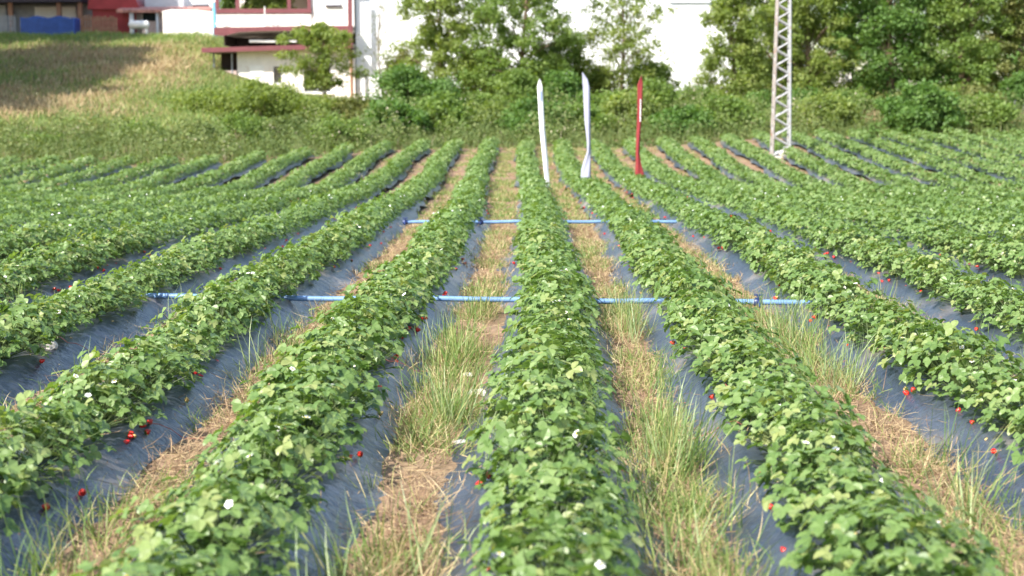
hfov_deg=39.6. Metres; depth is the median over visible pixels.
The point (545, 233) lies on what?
strawberry plant
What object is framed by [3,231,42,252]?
strawberry plant
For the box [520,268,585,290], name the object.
strawberry plant
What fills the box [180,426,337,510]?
strawberry plant
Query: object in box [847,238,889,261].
strawberry plant
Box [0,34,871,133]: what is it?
grassy bank
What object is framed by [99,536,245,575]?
strawberry plant
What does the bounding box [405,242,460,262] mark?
strawberry plant
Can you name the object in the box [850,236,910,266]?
strawberry plant
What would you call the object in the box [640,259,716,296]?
strawberry plant
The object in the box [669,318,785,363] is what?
strawberry plant
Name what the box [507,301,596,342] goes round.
strawberry plant
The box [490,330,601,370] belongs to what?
strawberry plant
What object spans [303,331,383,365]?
strawberry plant
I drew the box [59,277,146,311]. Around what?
strawberry plant
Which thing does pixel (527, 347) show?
strawberry plant
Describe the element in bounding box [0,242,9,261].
strawberry plant
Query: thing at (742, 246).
strawberry plant
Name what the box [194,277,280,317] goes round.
strawberry plant
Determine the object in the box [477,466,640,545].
strawberry plant
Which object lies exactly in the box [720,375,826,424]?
strawberry plant
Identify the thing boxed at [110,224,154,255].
strawberry plant
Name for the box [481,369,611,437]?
strawberry plant
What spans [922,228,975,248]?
strawberry plant
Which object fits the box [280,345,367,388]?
strawberry plant
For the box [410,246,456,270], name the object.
strawberry plant
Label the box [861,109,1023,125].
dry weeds
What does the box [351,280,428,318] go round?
strawberry plant
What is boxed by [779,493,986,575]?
strawberry plant
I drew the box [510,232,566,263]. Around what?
strawberry plant
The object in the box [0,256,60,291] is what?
strawberry plant
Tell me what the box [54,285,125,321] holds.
strawberry plant
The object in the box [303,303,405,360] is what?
strawberry plant
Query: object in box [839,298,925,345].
strawberry plant
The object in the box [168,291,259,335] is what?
strawberry plant
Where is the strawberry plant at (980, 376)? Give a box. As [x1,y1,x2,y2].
[942,367,1023,411]
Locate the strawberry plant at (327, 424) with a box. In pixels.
[214,397,354,467]
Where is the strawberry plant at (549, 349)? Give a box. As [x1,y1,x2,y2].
[486,339,612,402]
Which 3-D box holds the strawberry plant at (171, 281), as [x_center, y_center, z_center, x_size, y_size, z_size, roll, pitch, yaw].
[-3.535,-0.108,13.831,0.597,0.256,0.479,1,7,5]
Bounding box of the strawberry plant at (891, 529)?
[786,508,1001,575]
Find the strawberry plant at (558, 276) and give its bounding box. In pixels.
[527,268,600,300]
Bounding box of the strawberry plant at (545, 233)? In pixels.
[513,229,572,250]
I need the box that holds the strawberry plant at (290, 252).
[271,251,319,274]
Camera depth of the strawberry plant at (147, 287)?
13.10 m
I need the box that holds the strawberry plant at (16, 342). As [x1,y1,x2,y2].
[0,326,22,365]
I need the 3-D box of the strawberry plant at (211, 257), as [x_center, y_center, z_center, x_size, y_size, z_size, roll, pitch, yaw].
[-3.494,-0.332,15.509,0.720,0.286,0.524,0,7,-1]
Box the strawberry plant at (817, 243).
[808,221,867,247]
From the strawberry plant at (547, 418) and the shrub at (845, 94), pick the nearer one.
the strawberry plant at (547, 418)
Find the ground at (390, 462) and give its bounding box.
[0,124,1023,575]
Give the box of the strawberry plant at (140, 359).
[71,335,198,402]
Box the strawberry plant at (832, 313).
[823,293,902,325]
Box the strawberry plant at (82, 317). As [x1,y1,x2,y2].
[31,294,95,328]
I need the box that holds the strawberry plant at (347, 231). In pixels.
[316,226,364,248]
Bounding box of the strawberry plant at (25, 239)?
[0,227,41,255]
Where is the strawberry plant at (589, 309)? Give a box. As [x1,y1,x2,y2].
[504,289,602,330]
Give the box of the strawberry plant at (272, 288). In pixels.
[224,277,279,305]
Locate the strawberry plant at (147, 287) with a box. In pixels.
[98,267,158,299]
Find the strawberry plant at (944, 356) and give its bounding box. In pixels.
[902,320,1023,395]
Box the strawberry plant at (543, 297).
[516,293,596,338]
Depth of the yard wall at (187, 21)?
90.00 m
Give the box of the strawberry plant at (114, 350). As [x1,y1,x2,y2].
[101,344,203,387]
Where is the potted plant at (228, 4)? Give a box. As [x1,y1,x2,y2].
[219,0,235,8]
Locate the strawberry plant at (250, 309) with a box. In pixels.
[184,286,259,324]
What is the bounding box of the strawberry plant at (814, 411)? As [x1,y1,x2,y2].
[738,386,870,450]
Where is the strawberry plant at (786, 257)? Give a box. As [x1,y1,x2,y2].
[759,248,830,279]
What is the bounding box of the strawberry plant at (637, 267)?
[630,249,666,277]
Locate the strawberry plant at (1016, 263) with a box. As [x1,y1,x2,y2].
[1009,255,1023,275]
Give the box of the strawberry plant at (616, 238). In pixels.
[613,223,662,245]
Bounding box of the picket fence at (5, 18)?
[0,15,15,32]
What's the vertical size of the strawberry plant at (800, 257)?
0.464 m
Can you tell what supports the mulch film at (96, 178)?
on the ground at (390, 462)
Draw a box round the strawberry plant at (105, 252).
[52,238,116,265]
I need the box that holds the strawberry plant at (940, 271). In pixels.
[914,265,978,296]
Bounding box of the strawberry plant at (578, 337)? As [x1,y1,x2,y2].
[506,329,605,366]
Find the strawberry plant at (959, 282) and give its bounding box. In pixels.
[926,272,999,305]
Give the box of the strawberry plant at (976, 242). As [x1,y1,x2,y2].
[959,235,1023,263]
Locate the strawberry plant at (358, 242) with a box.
[306,229,359,250]
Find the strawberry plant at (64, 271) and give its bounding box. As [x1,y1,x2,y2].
[26,255,73,278]
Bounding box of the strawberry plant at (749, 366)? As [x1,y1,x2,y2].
[682,343,816,402]
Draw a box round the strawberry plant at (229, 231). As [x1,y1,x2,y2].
[202,225,255,251]
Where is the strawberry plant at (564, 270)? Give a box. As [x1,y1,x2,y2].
[512,262,589,293]
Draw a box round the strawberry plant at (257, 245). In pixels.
[220,226,264,252]
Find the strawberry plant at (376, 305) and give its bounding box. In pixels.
[325,294,413,338]
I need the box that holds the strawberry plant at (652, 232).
[625,229,667,244]
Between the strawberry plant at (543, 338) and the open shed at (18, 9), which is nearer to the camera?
the strawberry plant at (543, 338)
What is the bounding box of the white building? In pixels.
[355,0,804,99]
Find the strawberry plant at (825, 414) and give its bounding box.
[734,400,879,475]
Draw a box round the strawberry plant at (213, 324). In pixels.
[151,311,231,352]
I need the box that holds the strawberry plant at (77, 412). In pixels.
[4,390,116,463]
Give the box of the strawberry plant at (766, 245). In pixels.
[747,236,817,271]
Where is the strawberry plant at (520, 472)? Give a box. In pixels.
[482,460,638,527]
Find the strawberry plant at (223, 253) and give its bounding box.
[170,236,232,263]
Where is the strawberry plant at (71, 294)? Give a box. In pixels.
[36,289,105,323]
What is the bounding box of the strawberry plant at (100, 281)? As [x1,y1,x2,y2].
[69,273,142,308]
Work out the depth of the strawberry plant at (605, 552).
4.71 m
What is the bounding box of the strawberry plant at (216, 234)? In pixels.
[194,233,242,256]
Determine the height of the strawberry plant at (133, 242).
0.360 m
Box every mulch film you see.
[0,148,430,411]
[0,148,461,575]
[0,149,395,320]
[0,152,353,273]
[0,166,53,179]
[1,159,266,229]
[7,166,132,199]
[20,162,222,216]
[24,166,92,183]
[26,155,314,238]
[32,164,179,202]
[116,147,499,575]
[434,150,682,575]
[553,155,964,575]
[586,148,1023,532]
[621,147,1023,377]
[656,145,1023,296]
[687,142,1020,242]
[720,141,1021,237]
[752,138,1013,218]
[781,137,1005,208]
[815,136,1010,202]
[849,136,990,186]
[882,137,1023,186]
[916,137,1022,172]
[952,137,1023,159]
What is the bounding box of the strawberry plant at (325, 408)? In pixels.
[239,381,363,458]
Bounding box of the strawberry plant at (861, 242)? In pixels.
[851,238,901,261]
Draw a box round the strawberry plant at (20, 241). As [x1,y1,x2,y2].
[0,237,31,258]
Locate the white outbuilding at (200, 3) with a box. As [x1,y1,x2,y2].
[188,0,223,36]
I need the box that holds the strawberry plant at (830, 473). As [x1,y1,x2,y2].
[762,455,918,535]
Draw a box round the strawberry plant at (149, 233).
[118,228,159,247]
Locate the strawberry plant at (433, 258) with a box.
[378,248,449,287]
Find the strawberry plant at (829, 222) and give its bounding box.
[806,219,858,244]
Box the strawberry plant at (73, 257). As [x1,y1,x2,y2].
[35,244,92,273]
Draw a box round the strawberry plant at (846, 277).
[797,273,865,301]
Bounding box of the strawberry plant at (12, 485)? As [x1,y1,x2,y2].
[0,423,61,510]
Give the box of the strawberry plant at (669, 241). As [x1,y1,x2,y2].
[625,238,678,252]
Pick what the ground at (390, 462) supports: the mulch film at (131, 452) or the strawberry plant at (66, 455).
the mulch film at (131, 452)
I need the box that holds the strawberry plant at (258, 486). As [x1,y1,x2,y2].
[137,474,294,555]
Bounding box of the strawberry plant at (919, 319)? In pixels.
[867,313,951,356]
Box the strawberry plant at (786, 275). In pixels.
[770,260,834,299]
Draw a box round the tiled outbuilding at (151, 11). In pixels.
[116,0,222,37]
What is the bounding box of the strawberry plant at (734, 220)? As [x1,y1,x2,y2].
[708,216,764,245]
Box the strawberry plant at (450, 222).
[419,219,469,237]
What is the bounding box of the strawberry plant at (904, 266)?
[900,256,949,285]
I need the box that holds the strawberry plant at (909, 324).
[871,312,969,364]
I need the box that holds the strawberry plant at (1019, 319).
[1002,313,1023,342]
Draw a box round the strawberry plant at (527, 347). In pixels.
[500,335,608,388]
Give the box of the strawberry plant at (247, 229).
[217,226,258,247]
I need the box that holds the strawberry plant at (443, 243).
[408,238,462,256]
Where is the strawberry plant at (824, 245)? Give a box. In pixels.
[818,228,867,249]
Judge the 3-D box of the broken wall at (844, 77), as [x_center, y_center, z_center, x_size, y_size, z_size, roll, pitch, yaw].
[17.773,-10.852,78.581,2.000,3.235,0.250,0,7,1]
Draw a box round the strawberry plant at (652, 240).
[623,237,678,265]
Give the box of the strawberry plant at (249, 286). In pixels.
[202,278,273,314]
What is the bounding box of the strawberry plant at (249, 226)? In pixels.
[222,222,271,245]
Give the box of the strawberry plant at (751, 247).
[748,236,800,263]
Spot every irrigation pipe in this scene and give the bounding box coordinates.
[145,291,811,307]
[402,217,676,224]
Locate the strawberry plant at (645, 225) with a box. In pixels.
[620,223,677,254]
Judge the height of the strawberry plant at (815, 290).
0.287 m
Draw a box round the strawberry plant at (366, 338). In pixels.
[278,319,404,379]
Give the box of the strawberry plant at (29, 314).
[0,301,65,354]
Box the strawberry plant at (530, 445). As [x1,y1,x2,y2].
[474,430,629,508]
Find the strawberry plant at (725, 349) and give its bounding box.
[688,340,803,385]
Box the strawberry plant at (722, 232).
[712,215,765,248]
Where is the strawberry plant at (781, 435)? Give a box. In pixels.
[764,419,877,483]
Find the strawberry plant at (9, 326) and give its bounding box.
[0,313,52,363]
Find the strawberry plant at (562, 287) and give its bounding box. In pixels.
[520,283,588,308]
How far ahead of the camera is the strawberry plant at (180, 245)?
15.69 m
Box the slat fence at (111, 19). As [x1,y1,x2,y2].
[80,14,117,33]
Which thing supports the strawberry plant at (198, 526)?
on the mulch film at (337, 487)
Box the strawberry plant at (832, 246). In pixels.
[820,227,868,254]
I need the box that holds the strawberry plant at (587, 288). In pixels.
[509,270,598,306]
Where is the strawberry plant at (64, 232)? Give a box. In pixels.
[20,225,76,243]
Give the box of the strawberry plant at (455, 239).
[406,228,466,264]
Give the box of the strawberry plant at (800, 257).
[760,243,840,283]
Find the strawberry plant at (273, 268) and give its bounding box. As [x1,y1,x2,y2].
[236,266,296,292]
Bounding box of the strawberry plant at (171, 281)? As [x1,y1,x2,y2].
[120,263,179,289]
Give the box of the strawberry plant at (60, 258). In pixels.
[0,245,73,287]
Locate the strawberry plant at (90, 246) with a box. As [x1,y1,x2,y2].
[54,234,106,270]
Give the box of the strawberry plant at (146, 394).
[43,362,166,412]
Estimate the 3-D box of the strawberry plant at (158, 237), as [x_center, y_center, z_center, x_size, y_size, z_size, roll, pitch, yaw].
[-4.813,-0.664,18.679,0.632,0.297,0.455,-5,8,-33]
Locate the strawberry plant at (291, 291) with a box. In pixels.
[217,258,297,295]
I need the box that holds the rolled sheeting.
[215,19,302,25]
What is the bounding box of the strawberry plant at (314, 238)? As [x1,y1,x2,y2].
[284,232,351,262]
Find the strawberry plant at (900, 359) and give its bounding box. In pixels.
[891,324,1014,382]
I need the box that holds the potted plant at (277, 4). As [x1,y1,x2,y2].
[262,0,296,8]
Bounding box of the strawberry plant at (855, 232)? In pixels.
[829,226,886,258]
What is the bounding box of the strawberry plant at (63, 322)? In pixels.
[0,293,104,353]
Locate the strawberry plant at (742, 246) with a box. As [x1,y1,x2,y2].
[738,235,796,259]
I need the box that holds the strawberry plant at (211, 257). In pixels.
[165,244,223,269]
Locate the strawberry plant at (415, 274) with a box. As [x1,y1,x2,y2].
[352,261,438,309]
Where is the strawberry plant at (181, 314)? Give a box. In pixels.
[150,304,239,345]
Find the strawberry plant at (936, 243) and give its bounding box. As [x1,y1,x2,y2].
[928,232,975,251]
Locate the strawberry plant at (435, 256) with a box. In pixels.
[392,255,450,280]
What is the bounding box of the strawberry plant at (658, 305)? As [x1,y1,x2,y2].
[653,283,706,311]
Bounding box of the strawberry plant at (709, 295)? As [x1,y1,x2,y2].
[667,289,742,326]
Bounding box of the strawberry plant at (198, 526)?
[108,485,308,575]
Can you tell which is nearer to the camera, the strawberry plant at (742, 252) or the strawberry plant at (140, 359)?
the strawberry plant at (140, 359)
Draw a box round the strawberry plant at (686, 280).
[652,270,742,315]
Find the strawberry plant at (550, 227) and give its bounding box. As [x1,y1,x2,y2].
[514,220,568,238]
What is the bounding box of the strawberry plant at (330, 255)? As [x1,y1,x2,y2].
[289,243,336,264]
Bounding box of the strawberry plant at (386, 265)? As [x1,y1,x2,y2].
[369,256,448,295]
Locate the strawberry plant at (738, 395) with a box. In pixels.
[688,376,851,444]
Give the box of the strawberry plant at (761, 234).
[740,230,792,262]
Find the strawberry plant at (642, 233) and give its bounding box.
[620,228,677,254]
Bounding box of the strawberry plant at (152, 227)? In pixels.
[115,219,167,246]
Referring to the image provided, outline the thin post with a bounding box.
[264,6,266,25]
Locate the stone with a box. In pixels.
[41,341,57,349]
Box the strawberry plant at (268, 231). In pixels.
[232,224,274,242]
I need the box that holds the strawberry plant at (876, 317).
[843,308,930,348]
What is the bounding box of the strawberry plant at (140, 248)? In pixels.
[98,224,144,252]
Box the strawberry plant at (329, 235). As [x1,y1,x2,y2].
[300,230,356,261]
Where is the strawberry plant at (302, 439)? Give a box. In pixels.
[202,408,336,483]
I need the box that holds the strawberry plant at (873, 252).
[858,242,910,268]
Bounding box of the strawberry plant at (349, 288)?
[334,280,427,331]
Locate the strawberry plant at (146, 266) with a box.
[108,261,171,292]
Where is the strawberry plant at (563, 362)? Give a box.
[495,354,608,413]
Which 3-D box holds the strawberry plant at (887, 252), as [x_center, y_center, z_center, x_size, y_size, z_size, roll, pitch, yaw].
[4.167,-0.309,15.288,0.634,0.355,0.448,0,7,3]
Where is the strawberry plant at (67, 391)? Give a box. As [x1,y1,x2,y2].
[29,373,151,443]
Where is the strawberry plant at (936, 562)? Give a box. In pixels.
[840,537,1013,575]
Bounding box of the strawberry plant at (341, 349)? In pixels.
[273,330,394,386]
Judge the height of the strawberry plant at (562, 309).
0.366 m
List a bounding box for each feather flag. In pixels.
[537,79,548,186]
[581,72,590,178]
[635,77,643,175]
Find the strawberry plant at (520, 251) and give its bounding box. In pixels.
[513,240,569,256]
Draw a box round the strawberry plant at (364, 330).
[309,318,427,371]
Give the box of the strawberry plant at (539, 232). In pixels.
[513,224,572,250]
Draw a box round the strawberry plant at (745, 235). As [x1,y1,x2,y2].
[731,227,778,250]
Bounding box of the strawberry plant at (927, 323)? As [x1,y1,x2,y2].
[874,318,991,372]
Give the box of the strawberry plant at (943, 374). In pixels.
[925,347,1023,400]
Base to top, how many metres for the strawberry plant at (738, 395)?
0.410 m
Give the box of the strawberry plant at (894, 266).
[883,247,955,281]
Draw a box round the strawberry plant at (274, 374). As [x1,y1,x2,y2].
[245,361,379,423]
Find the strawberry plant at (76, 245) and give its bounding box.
[31,234,105,272]
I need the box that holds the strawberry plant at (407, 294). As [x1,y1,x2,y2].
[372,279,433,300]
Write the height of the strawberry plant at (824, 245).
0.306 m
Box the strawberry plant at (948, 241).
[930,231,981,255]
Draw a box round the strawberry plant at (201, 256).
[146,243,215,274]
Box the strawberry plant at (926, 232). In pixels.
[915,223,967,248]
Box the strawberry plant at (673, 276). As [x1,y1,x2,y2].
[657,268,721,304]
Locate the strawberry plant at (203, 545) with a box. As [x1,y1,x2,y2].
[102,524,271,575]
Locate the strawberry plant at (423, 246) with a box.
[396,238,461,269]
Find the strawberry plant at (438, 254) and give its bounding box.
[390,248,456,277]
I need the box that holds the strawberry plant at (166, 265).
[122,256,180,285]
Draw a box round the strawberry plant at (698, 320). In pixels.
[669,303,771,359]
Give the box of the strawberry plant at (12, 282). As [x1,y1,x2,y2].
[0,268,22,297]
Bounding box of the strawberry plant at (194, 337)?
[126,324,220,371]
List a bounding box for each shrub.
[2,129,69,146]
[46,124,124,144]
[105,117,169,143]
[162,87,250,113]
[165,112,226,146]
[203,76,309,120]
[211,109,275,143]
[258,111,320,143]
[281,94,348,124]
[304,112,374,150]
[323,92,379,121]
[349,97,433,140]
[360,63,436,113]
[408,75,469,106]
[414,90,476,140]
[455,88,509,107]
[460,99,512,134]
[493,68,549,115]
[494,92,582,142]
[536,69,583,105]
[560,102,618,140]
[579,87,628,110]
[599,86,661,137]
[636,76,683,109]
[643,101,719,137]
[673,80,723,109]
[694,93,768,134]
[719,95,769,116]
[744,89,779,115]
[778,85,821,123]
[792,91,865,133]
[832,87,877,115]
[864,77,970,137]
[864,90,912,111]
[933,84,960,106]
[953,90,1020,135]
[957,81,1007,102]
[994,70,1023,114]
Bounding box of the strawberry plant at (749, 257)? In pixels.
[746,242,801,268]
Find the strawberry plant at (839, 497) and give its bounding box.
[772,467,946,551]
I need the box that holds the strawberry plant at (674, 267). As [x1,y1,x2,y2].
[644,264,703,289]
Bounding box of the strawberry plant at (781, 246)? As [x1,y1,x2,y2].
[760,245,808,272]
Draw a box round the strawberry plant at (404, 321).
[302,298,411,344]
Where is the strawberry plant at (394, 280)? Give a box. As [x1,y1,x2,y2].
[353,272,435,319]
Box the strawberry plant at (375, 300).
[335,295,416,328]
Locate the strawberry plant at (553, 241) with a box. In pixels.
[518,240,580,265]
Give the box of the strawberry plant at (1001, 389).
[954,373,1023,424]
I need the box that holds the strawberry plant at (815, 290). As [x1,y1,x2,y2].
[802,281,862,309]
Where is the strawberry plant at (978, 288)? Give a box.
[948,274,1020,308]
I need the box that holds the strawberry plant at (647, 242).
[620,239,682,266]
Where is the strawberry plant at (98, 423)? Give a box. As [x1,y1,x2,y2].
[3,395,108,452]
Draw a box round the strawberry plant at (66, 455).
[0,401,91,495]
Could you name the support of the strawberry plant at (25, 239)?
on the mulch film at (340, 164)
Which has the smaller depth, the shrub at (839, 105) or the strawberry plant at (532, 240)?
the strawberry plant at (532, 240)
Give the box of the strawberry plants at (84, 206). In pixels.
[0,126,1023,575]
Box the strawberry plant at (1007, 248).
[983,240,1023,272]
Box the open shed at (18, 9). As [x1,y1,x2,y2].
[0,0,92,33]
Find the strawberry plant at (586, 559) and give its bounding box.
[467,519,627,575]
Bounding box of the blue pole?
[212,2,216,35]
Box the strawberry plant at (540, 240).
[516,234,583,270]
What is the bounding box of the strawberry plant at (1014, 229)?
[1009,225,1023,238]
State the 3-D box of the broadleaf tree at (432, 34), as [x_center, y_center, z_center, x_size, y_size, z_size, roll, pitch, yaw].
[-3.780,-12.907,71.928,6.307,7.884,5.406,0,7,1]
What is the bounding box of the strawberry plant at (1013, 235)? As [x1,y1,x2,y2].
[1007,227,1023,242]
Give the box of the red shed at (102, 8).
[88,0,144,33]
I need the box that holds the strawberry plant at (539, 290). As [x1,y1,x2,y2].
[516,280,600,325]
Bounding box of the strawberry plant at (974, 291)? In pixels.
[952,277,1023,313]
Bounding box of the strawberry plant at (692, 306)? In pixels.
[661,294,758,344]
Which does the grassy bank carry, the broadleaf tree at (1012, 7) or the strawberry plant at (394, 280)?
the broadleaf tree at (1012, 7)
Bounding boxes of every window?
[143,13,155,20]
[193,0,208,6]
[273,66,281,82]
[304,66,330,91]
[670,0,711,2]
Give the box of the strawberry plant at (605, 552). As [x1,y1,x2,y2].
[456,517,644,575]
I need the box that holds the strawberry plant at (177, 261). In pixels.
[137,254,191,282]
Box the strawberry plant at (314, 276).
[251,246,320,281]
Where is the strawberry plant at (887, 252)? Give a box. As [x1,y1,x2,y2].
[870,243,925,273]
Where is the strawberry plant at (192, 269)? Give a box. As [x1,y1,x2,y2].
[153,250,207,276]
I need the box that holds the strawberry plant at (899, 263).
[878,248,938,281]
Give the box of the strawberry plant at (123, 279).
[85,274,148,303]
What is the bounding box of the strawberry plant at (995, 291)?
[967,285,1023,321]
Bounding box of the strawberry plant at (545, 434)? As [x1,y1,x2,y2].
[462,394,630,485]
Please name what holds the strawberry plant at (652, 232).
on the mulch film at (749, 523)
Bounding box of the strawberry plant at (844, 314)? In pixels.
[828,297,919,333]
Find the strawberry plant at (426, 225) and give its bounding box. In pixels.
[411,222,465,238]
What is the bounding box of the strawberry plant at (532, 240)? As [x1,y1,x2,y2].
[514,237,576,259]
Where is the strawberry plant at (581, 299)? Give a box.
[525,292,597,324]
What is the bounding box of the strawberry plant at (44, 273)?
[0,258,50,289]
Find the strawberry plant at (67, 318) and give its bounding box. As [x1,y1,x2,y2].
[13,297,78,339]
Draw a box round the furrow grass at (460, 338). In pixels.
[0,146,1023,575]
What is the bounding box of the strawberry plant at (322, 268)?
[284,252,325,274]
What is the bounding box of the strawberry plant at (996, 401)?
[976,387,1023,439]
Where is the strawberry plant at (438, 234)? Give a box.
[407,229,469,259]
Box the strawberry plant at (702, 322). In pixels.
[675,314,748,347]
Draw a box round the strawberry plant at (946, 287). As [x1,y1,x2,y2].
[936,274,982,300]
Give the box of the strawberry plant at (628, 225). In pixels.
[614,219,673,243]
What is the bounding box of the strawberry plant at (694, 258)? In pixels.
[639,250,707,279]
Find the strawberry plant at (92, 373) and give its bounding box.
[43,352,202,438]
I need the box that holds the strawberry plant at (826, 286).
[806,269,889,321]
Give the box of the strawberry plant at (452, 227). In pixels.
[411,222,467,245]
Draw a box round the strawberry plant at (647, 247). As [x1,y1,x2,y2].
[618,241,692,270]
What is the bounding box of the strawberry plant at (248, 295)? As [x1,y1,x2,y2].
[169,281,270,329]
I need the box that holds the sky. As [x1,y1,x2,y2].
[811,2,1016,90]
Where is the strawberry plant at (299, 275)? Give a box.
[250,255,309,286]
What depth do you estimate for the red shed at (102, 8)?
93.97 m
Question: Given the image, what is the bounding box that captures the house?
[202,0,356,97]
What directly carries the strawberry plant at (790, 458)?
on the mulch film at (749, 523)
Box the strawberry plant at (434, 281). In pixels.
[361,266,439,299]
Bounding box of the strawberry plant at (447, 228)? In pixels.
[412,226,468,248]
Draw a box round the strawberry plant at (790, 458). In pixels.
[749,447,892,509]
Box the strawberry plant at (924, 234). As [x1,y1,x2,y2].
[909,221,966,245]
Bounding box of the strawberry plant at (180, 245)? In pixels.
[171,241,225,269]
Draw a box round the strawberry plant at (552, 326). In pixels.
[508,317,599,352]
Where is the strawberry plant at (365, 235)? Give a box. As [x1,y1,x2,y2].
[315,224,371,248]
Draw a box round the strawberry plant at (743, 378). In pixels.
[715,361,815,413]
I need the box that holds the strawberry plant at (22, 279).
[0,266,38,293]
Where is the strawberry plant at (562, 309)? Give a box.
[500,304,593,350]
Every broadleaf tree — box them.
[273,20,369,97]
[358,0,397,94]
[376,0,498,95]
[378,45,424,96]
[447,0,586,96]
[453,44,511,98]
[512,38,607,95]
[568,0,678,95]
[579,64,625,96]
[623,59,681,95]
[691,0,781,96]
[724,0,811,98]
[738,0,873,103]
[811,0,913,107]
[825,0,973,97]
[857,0,1006,92]
[896,0,1023,94]
[938,0,1023,86]
[977,0,1023,106]
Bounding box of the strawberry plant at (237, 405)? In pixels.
[231,369,383,433]
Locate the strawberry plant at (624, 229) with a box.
[615,222,668,247]
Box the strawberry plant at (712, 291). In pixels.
[661,290,728,323]
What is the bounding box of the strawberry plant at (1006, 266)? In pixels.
[1001,252,1023,277]
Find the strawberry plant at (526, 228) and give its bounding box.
[514,221,567,240]
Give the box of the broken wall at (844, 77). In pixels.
[831,69,850,90]
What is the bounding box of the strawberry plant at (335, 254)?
[274,239,342,267]
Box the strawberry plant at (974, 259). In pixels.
[969,237,1023,270]
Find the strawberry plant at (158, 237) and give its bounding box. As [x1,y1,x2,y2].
[138,229,168,243]
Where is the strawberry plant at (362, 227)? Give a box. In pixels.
[317,214,373,245]
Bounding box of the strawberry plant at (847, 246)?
[841,238,875,256]
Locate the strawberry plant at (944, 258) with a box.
[901,248,970,288]
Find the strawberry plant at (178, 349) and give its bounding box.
[128,335,209,377]
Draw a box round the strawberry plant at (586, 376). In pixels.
[473,354,616,423]
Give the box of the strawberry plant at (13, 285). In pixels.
[0,277,15,300]
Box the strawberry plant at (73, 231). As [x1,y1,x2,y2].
[41,222,79,242]
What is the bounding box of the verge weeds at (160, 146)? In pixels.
[0,78,1023,165]
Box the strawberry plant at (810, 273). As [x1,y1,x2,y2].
[782,266,861,299]
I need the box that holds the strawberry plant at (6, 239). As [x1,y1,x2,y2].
[0,232,24,259]
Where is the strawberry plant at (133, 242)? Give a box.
[87,233,137,255]
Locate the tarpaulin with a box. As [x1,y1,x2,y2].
[20,16,80,34]
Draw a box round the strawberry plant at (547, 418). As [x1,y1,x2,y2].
[502,407,647,483]
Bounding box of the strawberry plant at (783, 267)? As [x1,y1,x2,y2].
[774,258,821,285]
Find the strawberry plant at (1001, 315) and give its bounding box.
[996,303,1023,331]
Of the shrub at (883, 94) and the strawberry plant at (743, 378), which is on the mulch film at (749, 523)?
the strawberry plant at (743, 378)
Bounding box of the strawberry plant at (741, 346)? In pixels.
[690,332,786,377]
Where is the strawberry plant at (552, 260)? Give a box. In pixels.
[521,255,576,279]
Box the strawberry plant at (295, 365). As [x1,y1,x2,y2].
[248,352,392,416]
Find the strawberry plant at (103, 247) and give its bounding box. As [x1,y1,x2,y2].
[81,242,122,263]
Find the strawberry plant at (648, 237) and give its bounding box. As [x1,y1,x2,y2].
[620,233,673,250]
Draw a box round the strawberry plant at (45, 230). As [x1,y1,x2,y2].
[18,221,66,248]
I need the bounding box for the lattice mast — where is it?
[770,0,791,159]
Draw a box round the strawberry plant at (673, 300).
[662,288,733,316]
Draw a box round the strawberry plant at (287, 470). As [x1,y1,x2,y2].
[185,452,324,521]
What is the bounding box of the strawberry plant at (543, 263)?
[518,258,567,285]
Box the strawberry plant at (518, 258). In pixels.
[514,247,581,268]
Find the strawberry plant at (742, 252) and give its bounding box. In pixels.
[733,236,766,255]
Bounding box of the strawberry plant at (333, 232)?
[304,229,354,255]
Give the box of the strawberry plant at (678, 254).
[635,249,703,287]
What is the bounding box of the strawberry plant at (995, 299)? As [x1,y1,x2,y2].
[972,288,1023,330]
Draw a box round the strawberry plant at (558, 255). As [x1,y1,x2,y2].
[517,251,580,272]
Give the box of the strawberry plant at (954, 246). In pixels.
[949,231,999,257]
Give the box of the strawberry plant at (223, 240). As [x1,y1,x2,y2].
[181,229,246,257]
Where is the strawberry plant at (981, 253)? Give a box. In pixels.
[970,241,1019,266]
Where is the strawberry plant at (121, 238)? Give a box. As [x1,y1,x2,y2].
[75,228,140,259]
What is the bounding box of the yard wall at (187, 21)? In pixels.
[162,9,212,35]
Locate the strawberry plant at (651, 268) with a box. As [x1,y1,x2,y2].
[631,254,707,292]
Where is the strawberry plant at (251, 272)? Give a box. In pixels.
[215,263,286,300]
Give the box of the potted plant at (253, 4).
[240,0,268,8]
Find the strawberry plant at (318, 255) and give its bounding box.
[276,246,325,269]
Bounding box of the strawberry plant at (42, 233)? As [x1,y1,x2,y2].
[0,222,60,255]
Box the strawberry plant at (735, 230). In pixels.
[720,224,779,249]
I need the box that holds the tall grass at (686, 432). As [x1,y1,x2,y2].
[56,274,1022,575]
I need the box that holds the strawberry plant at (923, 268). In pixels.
[912,263,976,290]
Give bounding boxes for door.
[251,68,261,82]
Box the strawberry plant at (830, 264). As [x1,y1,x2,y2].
[767,258,842,286]
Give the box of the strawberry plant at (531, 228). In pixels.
[512,223,567,245]
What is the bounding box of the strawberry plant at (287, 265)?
[251,261,300,288]
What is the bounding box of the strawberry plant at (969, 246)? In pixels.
[955,236,1003,261]
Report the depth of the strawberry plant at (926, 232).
18.17 m
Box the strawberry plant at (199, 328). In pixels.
[135,320,225,361]
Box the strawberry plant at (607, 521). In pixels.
[472,495,645,575]
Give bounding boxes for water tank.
[128,21,148,34]
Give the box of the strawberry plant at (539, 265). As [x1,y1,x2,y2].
[519,261,592,291]

